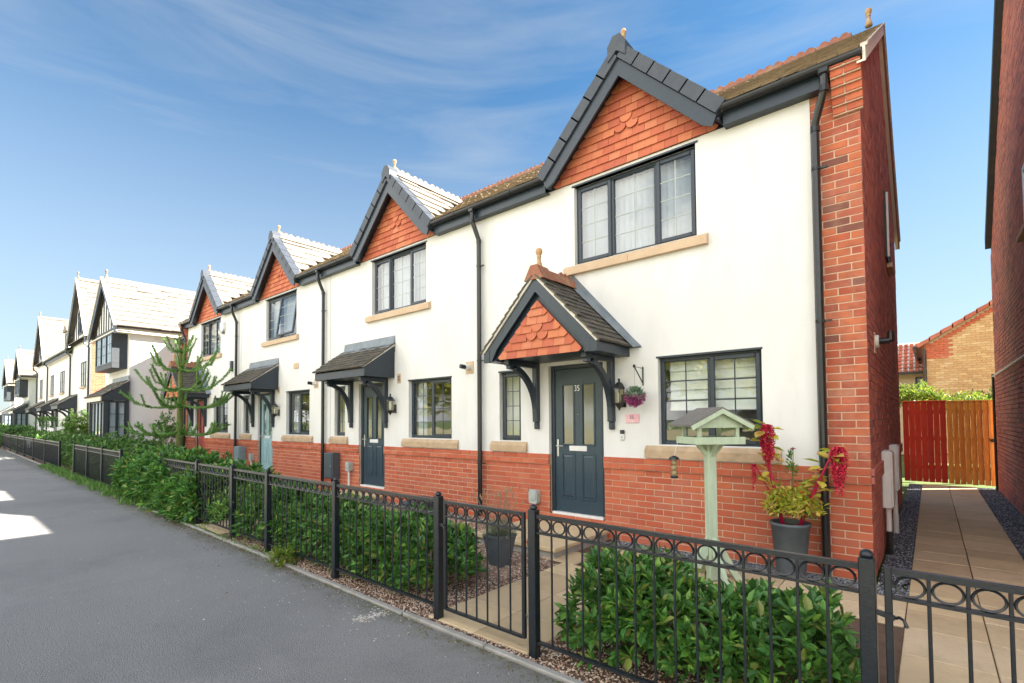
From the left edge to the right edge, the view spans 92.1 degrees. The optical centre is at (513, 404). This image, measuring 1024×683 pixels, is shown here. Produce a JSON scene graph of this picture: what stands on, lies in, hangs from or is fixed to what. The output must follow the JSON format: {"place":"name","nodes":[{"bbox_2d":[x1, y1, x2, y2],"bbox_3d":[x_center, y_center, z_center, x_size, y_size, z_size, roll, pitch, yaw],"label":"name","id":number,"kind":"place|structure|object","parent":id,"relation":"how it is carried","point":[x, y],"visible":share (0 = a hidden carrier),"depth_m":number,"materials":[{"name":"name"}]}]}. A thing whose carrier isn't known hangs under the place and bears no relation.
{"place":"outdoors","nodes":[
{"label":"outdoors","id":0,"kind":"place"},
{"bbox_2d":[9,346,37,434],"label":"bay house","id":1,"kind":"structure","parent":0,"point":[24,376],"depth_m":35.41,"materials":[{"name":"paint"}]},
{"bbox_2d":[15,379,27,397],"bbox_3d":[-36.091,-1.181,36.153,2.670,1.280,0.455,-2,-2,40],"label":"box window","id":2,"kind":"structure","parent":1,"relation":"in","point":[21,386],"depth_m":35.36,"materials":[{"name":"paint"}]},
{"bbox_2d":[24,312,68,431],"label":"town house","id":3,"kind":"structure","parent":0,"point":[50,339],"depth_m":32.76,"materials":[{"name":"white paint"}]},
{"bbox_2d":[35,324,72,432],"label":"town house","id":4,"kind":"structure","parent":0,"point":[60,383],"depth_m":28.47,"materials":[{"name":"white paint"}]},
{"bbox_2d":[33,416,48,427],"bbox_3d":[-26.638,0.832,27.861,0.762,1.050,0.755,-2,-2,40],"label":"hanging basket","id":5,"kind":"object","parent":4,"relation":"hanging from","point":[42,418],"visible":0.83,"depth_m":27.83,"materials":[{"name":"green plant"}]},
{"bbox_2d":[43,409,59,428],"bbox_3d":[-24.344,0.754,25.977,0.846,1.048,0.707,-2,-2,40],"label":"hanging basket","id":6,"kind":"object","parent":4,"relation":"hanging from","point":[48,420],"visible":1,"depth_m":25.90,"materials":[{"name":"green plant"}]},
{"bbox_2d":[50,375,53,394],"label":"window","id":7,"kind":"structure","parent":4,"relation":"in","point":[52,385],"depth_m":30.26,"materials":[{"name":"paint"}]},
{"bbox_2d":[60,371,64,392],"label":"window","id":8,"kind":"structure","parent":4,"relation":"in","point":[63,380],"depth_m":27.94,"materials":[{"name":"paint"}]},
{"bbox_2d":[49,272,104,434],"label":"town house","id":9,"kind":"structure","parent":0,"point":[87,380],"depth_m":24.47,"materials":[{"name":"white paint"}]},
{"bbox_2d":[78,312,82,335],"bbox_3d":[-21.557,-4.063,24.541,1.000,1.150,0.050,-2,-2,40],"label":"window","id":10,"kind":"structure","parent":9,"relation":"in","point":[80,331],"depth_m":24.69,"materials":[{"name":"glass"}]},
{"bbox_2d":[81,361,85,386],"bbox_3d":[-21.034,-1.504,24.127,1.100,1.200,0.050,-2,-2,40],"label":"window","id":11,"kind":"structure","parent":9,"relation":"in","point":[82,384],"depth_m":24.10,"materials":[{"name":"paint"}]},
{"bbox_2d":[195,519,261,534],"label":"gate path","id":12,"kind":"structure","parent":0,"point":[213,527],"depth_m":7.14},
{"bbox_2d":[0,448,561,682],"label":"road","id":13,"kind":"structure","parent":0,"point":[73,590],"depth_m":3.92,"materials":[{"name":"grey asphalt"}]},
{"bbox_2d":[146,512,310,593],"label":"fallen leaf litter","id":14,"kind":"object","parent":13,"relation":"on","point":[218,544],"visible":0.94,"depth_m":6.05,"materials":[{"name":"brown plant"}]},
{"bbox_2d":[95,501,509,673],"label":"fallen petals","id":15,"kind":"object","parent":13,"relation":"on","point":[294,593],"visible":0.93,"depth_m":4.25,"materials":[{"name":"pink plant"}]},
{"bbox_2d":[148,512,563,682],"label":"moss crumbs","id":16,"kind":"object","parent":13,"relation":"on","point":[365,604],"visible":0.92,"depth_m":4.04,"materials":[{"name":"green plant"}]},
{"bbox_2d":[352,608,389,622],"bbox_3d":[-1.120,1.656,3.872,0.300,0.009,0.207,1,-2,-42],"label":"scuffed paint mark","id":17,"kind":"object","parent":13,"relation":"on","point":[380,612],"visible":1,"depth_m":3.86,"materials":[{"name":"white paint"}]},
{"bbox_2d":[0,446,905,682],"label":"garden soil","id":18,"kind":"structure","parent":0,"point":[898,633],"depth_m":3.40,"materials":[{"name":"brown soil"}]},
{"bbox_2d":[0,356,21,434],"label":"bay house","id":19,"kind":"structure","parent":18,"relation":"on","point":[8,384],"depth_m":41.02,"materials":[{"name":"paint"}]},
{"bbox_2d":[4,386,14,401],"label":"box window","id":20,"kind":"structure","parent":19,"relation":"in","point":[9,391],"depth_m":40.98,"materials":[{"name":"glass"}]},
{"bbox_2d":[0,423,34,445],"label":"laurel hedge","id":21,"kind":"object","parent":18,"relation":"on","point":[8,429],"visible":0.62,"depth_m":33.22,"materials":[{"name":"green plant"}]},
{"bbox_2d":[0,433,60,466],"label":"railing","id":22,"kind":"object","parent":18,"relation":"on","point":[45,450],"visible":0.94,"depth_m":20.41,"materials":[{"name":"metal"}]},
{"bbox_2d":[8,426,117,467],"bbox_3d":[-21.117,1.746,22.598,19.699,1.512,1.580,-2,-2,40],"label":"laurel hedge","id":23,"kind":"object","parent":18,"relation":"on","point":[68,439],"visible":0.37,"depth_m":17.82,"materials":[{"name":"green plant"}]},
{"bbox_2d":[60,409,88,434],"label":"climbing shrub","id":24,"kind":"object","parent":18,"relation":"on","point":[68,425],"visible":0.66,"depth_m":21.60,"materials":[{"name":"green plant"}]},
{"bbox_2d":[38,462,144,506],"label":"rough grass","id":25,"kind":"structure","parent":18,"relation":"on","point":[67,473],"depth_m":12.26,"materials":[{"name":"green plant"}]},
{"bbox_2d":[73,442,122,489],"bbox_3d":[-10.698,1.515,12.575,5.889,0.979,0.059,-2,-2,41],"label":"railing","id":26,"kind":"object","parent":18,"relation":"on","point":[102,456],"visible":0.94,"depth_m":12.54,"materials":[{"name":"metal"}]},
{"bbox_2d":[84,429,150,454],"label":"garden shrub","id":27,"kind":"object","parent":18,"relation":"on","point":[119,437],"visible":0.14,"depth_m":15.15,"materials":[{"name":"green plant"}]},
{"bbox_2d":[69,435,192,487],"bbox_3d":[-10.792,1.454,13.783,7.781,1.286,1.722,-2,-2,40],"label":"laurel hedge","id":28,"kind":"object","parent":18,"relation":"on","point":[129,445],"visible":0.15,"depth_m":12.92,"materials":[{"name":"green plant"}]},
{"bbox_2d":[84,269,195,447],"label":"bay house","id":29,"kind":"structure","parent":18,"relation":"on","point":[131,322],"depth_m":17.96,"materials":[{"name":"paint"}]},
{"bbox_2d":[95,333,127,373],"bbox_3d":[-15.005,-1.902,18.359,2.670,1.280,0.455,-2,-2,40],"label":"box window","id":30,"kind":"structure","parent":29,"relation":"in","point":[111,350],"depth_m":17.65,"materials":[{"name":"paint"}]},
{"bbox_2d":[158,454,200,523],"bbox_3d":[-5.516,1.335,8.090,1.999,0.979,0.059,-2,-2,41],"label":"railing","id":31,"kind":"object","parent":18,"relation":"on","point":[179,463],"visible":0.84,"depth_m":7.86,"materials":[{"name":"metal"}]},
{"bbox_2d":[197,463,229,529],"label":"metal gate","id":32,"kind":"structure","parent":31,"relation":"attached to","point":[209,472],"depth_m":7.03,"materials":[{"name":"metal"}]},
{"bbox_2d":[106,443,280,524],"bbox_3d":[-6.085,1.324,9.196,4.894,1.199,1.781,-2,-2,40],"label":"laurel hedge","id":33,"kind":"object","parent":18,"relation":"on","point":[136,476],"visible":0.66,"depth_m":8.43,"materials":[{"name":"green plant"}]},
{"bbox_2d":[205,481,260,530],"bbox_3d":[-3.731,1.404,6.909,1.225,0.754,1.088,-2,-2,40],"label":"shrub","id":34,"kind":"object","parent":18,"relation":"on","point":[219,505],"visible":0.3,"depth_m":6.74,"materials":[{"name":"green plant"}]},
{"bbox_2d":[160,265,330,460],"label":"terraced house","id":35,"kind":"structure","parent":18,"relation":"on","point":[214,306],"depth_m":15.31,"materials":[{"name":"paint"}]},
{"bbox_2d":[198,401,204,452],"bbox_3d":[-9.710,0.864,16.379,0.870,2.065,1.252,-2,-2,40],"label":"door","id":36,"kind":"structure","parent":35,"relation":"in","point":[201,429],"depth_m":16.00,"materials":[{"name":"red paint"}]},
{"bbox_2d":[216,399,227,432],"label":"window","id":37,"kind":"structure","parent":35,"relation":"in","point":[222,410],"depth_m":15.21,"materials":[{"name":"glass"}]},
{"bbox_2d":[203,319,241,356],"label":"window","id":38,"kind":"structure","parent":35,"relation":"in","point":[211,331],"depth_m":15.69,"materials":[{"name":"glass"}]},
{"bbox_2d":[220,322,225,333],"bbox_3d":[-8.666,-2.281,14.695,0.240,0.330,0.071,-2,-2,40],"label":"alarm box","id":39,"kind":"object","parent":35,"relation":"attached to","point":[222,326],"visible":1,"depth_m":14.64,"materials":[{"name":"white plastic"}]},
{"bbox_2d":[267,544,299,567],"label":"road weed","id":40,"kind":"object","parent":18,"relation":"on","point":[287,554],"visible":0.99,"depth_m":5.28,"materials":[{"name":"green plant"}]},
{"bbox_2d":[221,225,352,489],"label":"terraced house","id":41,"kind":"structure","parent":18,"relation":"on","point":[284,304],"depth_m":12.19,"materials":[{"name":"paint"}]},
{"bbox_2d":[234,446,245,464],"bbox_3d":[-7.542,1.577,13.568,0.330,0.870,0.205,-2,-2,40],"label":"meter box","id":42,"kind":"object","parent":41,"relation":"attached to","point":[239,452],"visible":0.54,"depth_m":13.48,"materials":[{"name":"grey plastic"}]},
{"bbox_2d":[246,396,249,432],"bbox_3d":[-6.878,0.357,14.133,0.920,1.385,1.378,-2,-2,40],"label":"window","id":43,"kind":"structure","parent":41,"relation":"in","point":[247,397],"depth_m":13.71,"materials":[{"name":"glass"}]},
{"bbox_2d":[261,395,272,469],"bbox_3d":[-6.058,0.739,13.297,0.870,2.065,1.252,-2,-2,40],"label":"door","id":44,"kind":"structure","parent":41,"relation":"in","point":[266,434],"depth_m":12.90,"materials":[{"name":"blue paint"}]},
{"bbox_2d":[271,402,279,417],"bbox_3d":[-5.916,0.120,12.242,0.160,0.395,0.184,-2,-2,40],"label":"wall lantern","id":45,"kind":"object","parent":41,"relation":"attached to","point":[274,414],"depth_m":12.21,"materials":[{"name":"black metal"}]},
{"bbox_2d":[289,391,309,434],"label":"window","id":46,"kind":"structure","parent":41,"relation":"in","point":[299,402],"depth_m":12.10,"materials":[{"name":"glass"}]},
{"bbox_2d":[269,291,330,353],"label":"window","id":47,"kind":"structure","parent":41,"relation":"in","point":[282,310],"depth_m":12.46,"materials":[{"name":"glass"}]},
{"bbox_2d":[229,464,443,619],"bbox_3d":[-2.154,1.217,5.181,4.214,0.979,0.059,-2,-2,41],"label":"railing","id":48,"kind":"object","parent":18,"relation":"on","point":[436,512],"visible":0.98,"depth_m":4.78,"materials":[{"name":"metal"}]},
{"bbox_2d":[225,481,488,592],"bbox_3d":[-2.089,1.349,5.742,4.399,0.833,1.122,-2,-2,40],"label":"laurel hedge","id":49,"kind":"object","parent":18,"relation":"on","point":[471,562],"visible":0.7,"depth_m":4.82,"materials":[{"name":"green plant"}]},
{"bbox_2d":[312,159,543,518],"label":"terraced house","id":50,"kind":"structure","parent":18,"relation":"on","point":[410,274],"depth_m":9.04,"materials":[{"name":"paint"}]},
{"bbox_2d":[324,452,339,489],"bbox_3d":[-3.863,1.451,10.463,0.320,0.870,0.205,-2,-2,40],"label":"meter box","id":51,"kind":"object","parent":50,"relation":"attached to","point":[331,465],"visible":0.87,"depth_m":10.38,"materials":[{"name":"grey plastic"}]},
{"bbox_2d":[337,387,344,435],"bbox_3d":[-3.226,0.232,11.051,0.920,1.385,1.378,-2,-2,40],"label":"window","id":52,"kind":"structure","parent":50,"relation":"in","point":[340,403],"depth_m":10.64,"materials":[{"name":"glass"}]},
{"bbox_2d":[345,462,352,485],"bbox_3d":[-3.392,1.522,10.134,0.150,0.700,0.096,-2,-2,40],"label":"gas box","id":53,"kind":"object","parent":50,"relation":"attached to","point":[348,466],"visible":0.91,"depth_m":10.11,"materials":[{"name":"grey plastic"}]},
{"bbox_2d":[362,386,384,486],"bbox_3d":[-2.406,0.615,10.216,0.870,2.065,1.252,-2,-2,40],"label":"door","id":54,"kind":"structure","parent":50,"relation":"in","point":[374,456],"depth_m":9.82,"materials":[{"name":"paint"}]},
{"bbox_2d":[386,394,396,414],"bbox_3d":[-2.279,-0.005,9.173,0.160,0.395,0.184,-2,-2,40],"label":"wall lantern","id":55,"kind":"object","parent":50,"relation":"attached to","point":[393,409],"depth_m":9.14,"materials":[{"name":"black metal"}]},
{"bbox_2d":[375,245,425,313],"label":"window","id":56,"kind":"structure","parent":50,"relation":"in","point":[400,279],"depth_m":9.48,"materials":[{"name":"glass"}]},
{"bbox_2d":[412,378,451,438],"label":"window","id":57,"kind":"structure","parent":50,"relation":"in","point":[431,399],"depth_m":9.42,"materials":[{"name":"glass"}]},
{"bbox_2d":[366,552,555,609],"bbox_3d":[-0.423,1.685,4.874,1.069,0.020,1.716,-2,-2,40],"label":"soil grit","id":58,"kind":"object","parent":18,"relation":"on","point":[548,564],"visible":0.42,"depth_m":4.59,"materials":[{"name":"brown gravel"}]},
{"bbox_2d":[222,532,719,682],"bbox_3d":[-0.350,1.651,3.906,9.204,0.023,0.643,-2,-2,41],"label":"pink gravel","id":59,"kind":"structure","parent":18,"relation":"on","point":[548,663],"depth_m":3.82,"materials":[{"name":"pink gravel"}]},
{"bbox_2d":[378,503,608,584],"bbox_3d":[-1.198,1.756,6.955,4.580,0.001,2.080,-2,-2,40],"label":"gravel bed","id":60,"kind":"object","parent":18,"relation":"on","point":[517,561],"visible":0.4,"depth_m":5.34,"materials":[{"name":"gravel"}]},
{"bbox_2d":[402,495,443,512],"bbox_3d":[-1.526,1.677,8.183,0.600,0.240,0.430,-2,-2,40],"label":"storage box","id":61,"kind":"object","parent":60,"relation":"on","point":[412,502],"visible":0.16,"depth_m":8.15,"materials":[{"name":"grey plastic"}]},
{"bbox_2d":[482,531,516,567],"bbox_3d":[-0.150,1.528,5.212,0.257,0.330,0.257,-2,-2,40],"label":"square planter","id":62,"kind":"object","parent":60,"relation":"on","point":[503,551],"visible":0.78,"depth_m":5.14,"materials":[{"name":"plastic"}]},
{"bbox_2d":[470,485,528,538],"bbox_3d":[-0.151,1.181,5.266,0.668,0.616,0.559,-2,-2,40],"label":"lavender","id":63,"kind":"object","parent":62,"relation":"in","point":[493,529],"visible":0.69,"depth_m":5.20,"materials":[{"name":"green plant"}]},
{"bbox_2d":[473,519,608,557],"bbox_3d":[0.343,1.668,6.225,1.274,0.145,1.190,-2,-2,40],"label":"doorstep","id":64,"kind":"object","parent":60,"relation":"on","point":[558,547],"visible":0.26,"depth_m":5.89,"materials":[{"name":"concrete"}]},
{"bbox_2d":[480,7,902,580],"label":"terraced house","id":65,"kind":"structure","parent":18,"relation":"on","point":[687,244],"depth_m":5.77,"materials":[{"name":"paint"}]},
{"bbox_2d":[503,372,520,439],"bbox_3d":[0.419,0.107,7.976,0.920,1.385,1.378,-2,-2,40],"label":"window","id":66,"kind":"structure","parent":65,"relation":"in","point":[511,381],"depth_m":7.57,"materials":[{"name":"glass"}]},
{"bbox_2d":[528,489,539,504],"bbox_3d":[0.291,1.479,7.024,0.150,0.535,0.096,-2,-2,40],"label":"gas box","id":67,"kind":"object","parent":65,"relation":"attached to","point":[534,496],"visible":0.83,"depth_m":6.99,"materials":[{"name":"grey plastic"}]},
{"bbox_2d":[555,367,602,515],"bbox_3d":[1.239,0.490,7.140,0.870,2.065,1.252,-2,-2,40],"label":"door","id":68,"kind":"structure","parent":65,"relation":"in","point":[578,392],"depth_m":6.74,"materials":[{"name":"paint"}]},
{"bbox_2d":[613,378,625,409],"bbox_3d":[1.319,-0.128,6.137,0.160,0.395,0.184,-2,-2,40],"label":"wall lantern","id":69,"kind":"object","parent":65,"relation":"attached to","point":[619,385],"depth_m":6.09,"materials":[{"name":"black metal"}]},
{"bbox_2d":[625,414,638,422],"bbox_3d":[1.463,0.168,6.109,0.180,0.110,0.009,-2,-2,40],"label":"house plaque","id":70,"kind":"object","parent":65,"relation":"attached to","point":[631,418],"visible":1,"depth_m":6.10,"materials":[{"name":"pink"}]},
{"bbox_2d":[577,147,696,263],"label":"window","id":71,"kind":"structure","parent":65,"relation":"in","point":[653,203],"depth_m":6.30,"materials":[{"name":"glass"}]},
{"bbox_2d":[633,364,643,384],"bbox_3d":[1.500,-0.358,5.941,0.032,0.240,0.252,-2,-2,40],"label":"hanging bracket","id":72,"kind":"object","parent":65,"relation":"attached to","point":[642,379],"visible":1,"depth_m":6.01,"materials":[{"name":"black metal"}]},
{"bbox_2d":[624,369,645,407],"bbox_3d":[1.440,-0.203,5.858,0.282,0.494,0.291,-2,-2,40],"label":"flower ball","id":73,"kind":"object","parent":72,"relation":"hanging from","point":[634,395],"visible":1,"depth_m":5.81,"materials":[{"name":"plant"}]},
{"bbox_2d":[660,350,762,446],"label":"window","id":74,"kind":"structure","parent":65,"relation":"in","point":[732,381],"depth_m":5.72,"materials":[{"name":"glass"}]},
{"bbox_2d":[873,330,894,353],"bbox_3d":[3.878,-0.656,5.163,0.171,0.230,0.160,-2,-2,40],"label":"boiler flue","id":75,"kind":"object","parent":65,"relation":"attached to","point":[888,339],"visible":1,"depth_m":5.14,"materials":[{"name":"plastic"}]},
{"bbox_2d":[883,190,890,262],"bbox_3d":[5.545,-2.562,7.305,0.053,0.950,0.850,-2,-2,40],"label":"side window","id":76,"kind":"structure","parent":65,"relation":"in","point":[885,194],"depth_m":6.98,"materials":[{"name":"white glass"}]},
{"bbox_2d":[881,450,895,554],"bbox_3d":[4.264,1.106,5.604,0.098,1.170,0.400,-2,-2,40],"label":"meter cabinet","id":77,"kind":"object","parent":65,"relation":"attached to","point":[888,486],"visible":0.95,"depth_m":5.47,"materials":[{"name":"white plastic"}]},
{"bbox_2d":[889,444,900,533],"bbox_3d":[5.122,1.127,6.620,0.098,1.180,0.400,-2,-2,40],"label":"meter cabinet","id":78,"kind":"object","parent":65,"relation":"attached to","point":[895,448],"visible":0.78,"depth_m":6.49,"materials":[{"name":"white plastic"}]},
{"bbox_2d":[528,504,879,682],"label":"railing","id":79,"kind":"object","parent":18,"relation":"on","point":[865,566],"visible":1,"depth_m":2.51,"materials":[{"name":"metal"}]},
{"bbox_2d":[440,500,527,638],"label":"metal gate","id":80,"kind":"structure","parent":79,"relation":"attached to","point":[522,529],"depth_m":3.48,"materials":[{"name":"metal"}]},
{"bbox_2d":[876,566,1023,682],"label":"metal gate","id":81,"kind":"structure","parent":79,"relation":"attached to","point":[941,579],"depth_m":1.89,"materials":[{"name":"metal"}]},
{"bbox_2d":[553,543,860,682],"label":"laurel hedge","id":82,"kind":"object","parent":18,"relation":"on","point":[813,639],"visible":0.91,"depth_m":2.77,"materials":[{"name":"green plant"}]},
{"bbox_2d":[620,542,908,595],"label":"slate bed wall","id":83,"kind":"structure","parent":18,"relation":"on","point":[836,580],"depth_m":4.67,"materials":[{"name":"grey stone"}]},
{"bbox_2d":[769,518,811,578],"bbox_3d":[2.660,1.391,4.740,0.360,0.530,0.360,-2,-2,40],"label":"planter","id":84,"kind":"object","parent":83,"relation":"on","point":[789,536],"visible":0.69,"depth_m":4.63,"materials":[{"name":"plastic"}]},
{"bbox_2d":[757,447,830,523],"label":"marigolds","id":85,"kind":"object","parent":84,"relation":"in","point":[799,503],"visible":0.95,"depth_m":4.66,"materials":[{"name":"yellow plant"}]},
{"bbox_2d":[747,419,849,524],"bbox_3d":[2.680,0.662,4.659,0.833,1.055,0.362,-2,-2,40],"label":"amaranth","id":86,"kind":"object","parent":84,"relation":"on","point":[767,437],"visible":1,"depth_m":4.66,"materials":[{"name":"red plant"}]},
{"bbox_2d":[985,0,1023,515],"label":"brick house","id":87,"kind":"structure","parent":18,"relation":"on","point":[1004,228],"depth_m":8.17,"materials":[{"name":"brick"}]},
{"bbox_2d":[1022,163,1023,215],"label":"window","id":88,"kind":"structure","parent":87,"relation":"in","point":[1023,163],"depth_m":6.67,"materials":[{"name":"white plastic"}]},
{"bbox_2d":[0,0,993,410],"label":"sky","id":89,"kind":"structure","parent":0,"point":[154,142],"materials":[{"name":"blue"}]},
{"bbox_2d":[1,448,995,589],"bbox_3d":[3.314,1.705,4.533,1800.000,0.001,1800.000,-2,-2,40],"label":"ground","id":90,"kind":"structure","parent":0,"point":[905,484],"depth_m":11.42,"materials":[{"name":"grey stone"}]},
{"bbox_2d":[141,506,268,557],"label":"path weeds","id":91,"kind":"object","parent":90,"relation":"on","point":[257,549],"visible":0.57,"depth_m":6.42,"materials":[{"name":"green plant"}]},
{"bbox_2d":[6,450,584,682],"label":"kerb","id":92,"kind":"structure","parent":90,"relation":"on","point":[543,670],"depth_m":3.70,"materials":[{"name":"concrete"}]},
{"bbox_2d":[898,342,926,454],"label":"tiled house","id":93,"kind":"structure","parent":90,"relation":"on","point":[910,368],"depth_m":20.30,"materials":[{"name":"red brick"}]},
{"bbox_2d":[902,400,947,482],"bbox_3d":[9.375,0.831,11.258,0.775,1.850,0.090,-2,-2,40],"label":"fence panel","id":94,"kind":"object","parent":90,"relation":"on","point":[917,422],"visible":1,"depth_m":11.23,"materials":[{"name":"brown wood"}]},
{"bbox_2d":[946,400,995,485],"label":"timber gate","id":95,"kind":"structure","parent":94,"relation":"attached to","point":[975,461],"depth_m":10.73,"materials":[{"name":"orange wood"}]},
{"bbox_2d":[899,379,952,445],"bbox_3d":[9.787,0.609,12.005,1.461,2.450,1.471,-2,-2,40],"label":"ivy bush","id":96,"kind":"object","parent":90,"relation":"on","point":[915,394],"visible":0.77,"depth_m":11.81,"materials":[{"name":"green plant"}]},
{"bbox_2d":[912,300,997,464],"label":"yellow brick house","id":97,"kind":"structure","parent":90,"relation":"on","point":[958,355],"depth_m":16.03,"materials":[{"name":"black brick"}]},
{"bbox_2d":[914,390,996,481],"bbox_3d":[10.687,0.735,11.632,2.146,2.166,1.188,-2,-2,40],"label":"hedge top","id":98,"kind":"object","parent":90,"relation":"on","point":[977,393],"visible":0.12,"depth_m":11.59,"materials":[{"name":"green plant"}]},
{"bbox_2d":[952,386,995,467],"bbox_3d":[13.317,0.669,13.825,2.212,2.394,1.541,-2,-2,40],"label":"round bush","id":99,"kind":"object","parent":90,"relation":"on","point":[989,396],"visible":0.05,"depth_m":13.92,"materials":[{"name":"green plant"}]},
{"bbox_2d":[429,551,603,655],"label":"garden path","id":100,"kind":"structure","parent":0,"point":[511,642],"depth_m":3.96,"materials":[{"name":"stone paving slabs"}]},
{"bbox_2d":[585,549,907,627],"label":"patio","id":101,"kind":"structure","parent":0,"point":[850,602],"depth_m":4.14,"materials":[{"name":"stone paving slabs"}]},
{"bbox_2d":[668,407,754,586],"bbox_3d":[1.859,0.843,4.658,0.607,1.634,0.589,0,-2,-6],"label":"bird table","id":102,"kind":"object","parent":101,"relation":"on","point":[710,447],"visible":0.98,"depth_m":4.61,"materials":[{"name":"green wood"}]},
{"bbox_2d":[669,442,679,478],"bbox_3d":[1.518,0.523,4.679,0.104,0.342,0.101,-2,-2,40],"label":"bird feeder","id":103,"kind":"object","parent":102,"relation":"hanging from","point":[674,475],"visible":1,"depth_m":4.66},
{"bbox_2d":[879,484,1023,589],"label":"gravel","id":104,"kind":"structure","parent":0,"point":[893,559],"depth_m":6.78,"materials":[{"name":"grey gravel"}]},
{"bbox_2d":[618,483,1023,595],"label":"slate chippings","id":105,"kind":"object","parent":104,"relation":"on","point":[902,514],"visible":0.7,"depth_m":6.51,"materials":[{"name":"grey gravel"}]},
{"bbox_2d":[897,484,1023,682],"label":"path","id":106,"kind":"structure","parent":0,"point":[989,549],"depth_m":4.26,"materials":[{"name":"stone paving slabs"},{"name":"dark gravel"}]},
{"label":"far gravel bed","id":107,"kind":"structure","parent":0,"visible":0},
{"bbox_2d":[118,333,233,447],"bbox_3d":[-8.690,0.105,12.623,3.560,3.771,2.348,-1,-2,21],"label":"monkey puzzle tree","id":108,"kind":"object","parent":107,"relation":"on","point":[180,432],"visible":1,"depth_m":12.52,"materials":[{"name":"green plant"}]},
{"bbox_2d":[331,489,382,504],"bbox_3d":[-3.297,1.795,9.375,1.344,0.145,1.070,-2,-2,40],"label":"doorstep","id":109,"kind":"object","parent":107,"relation":"on","point":[373,495],"visible":0.1,"depth_m":9.34,"materials":[{"name":"stone"}]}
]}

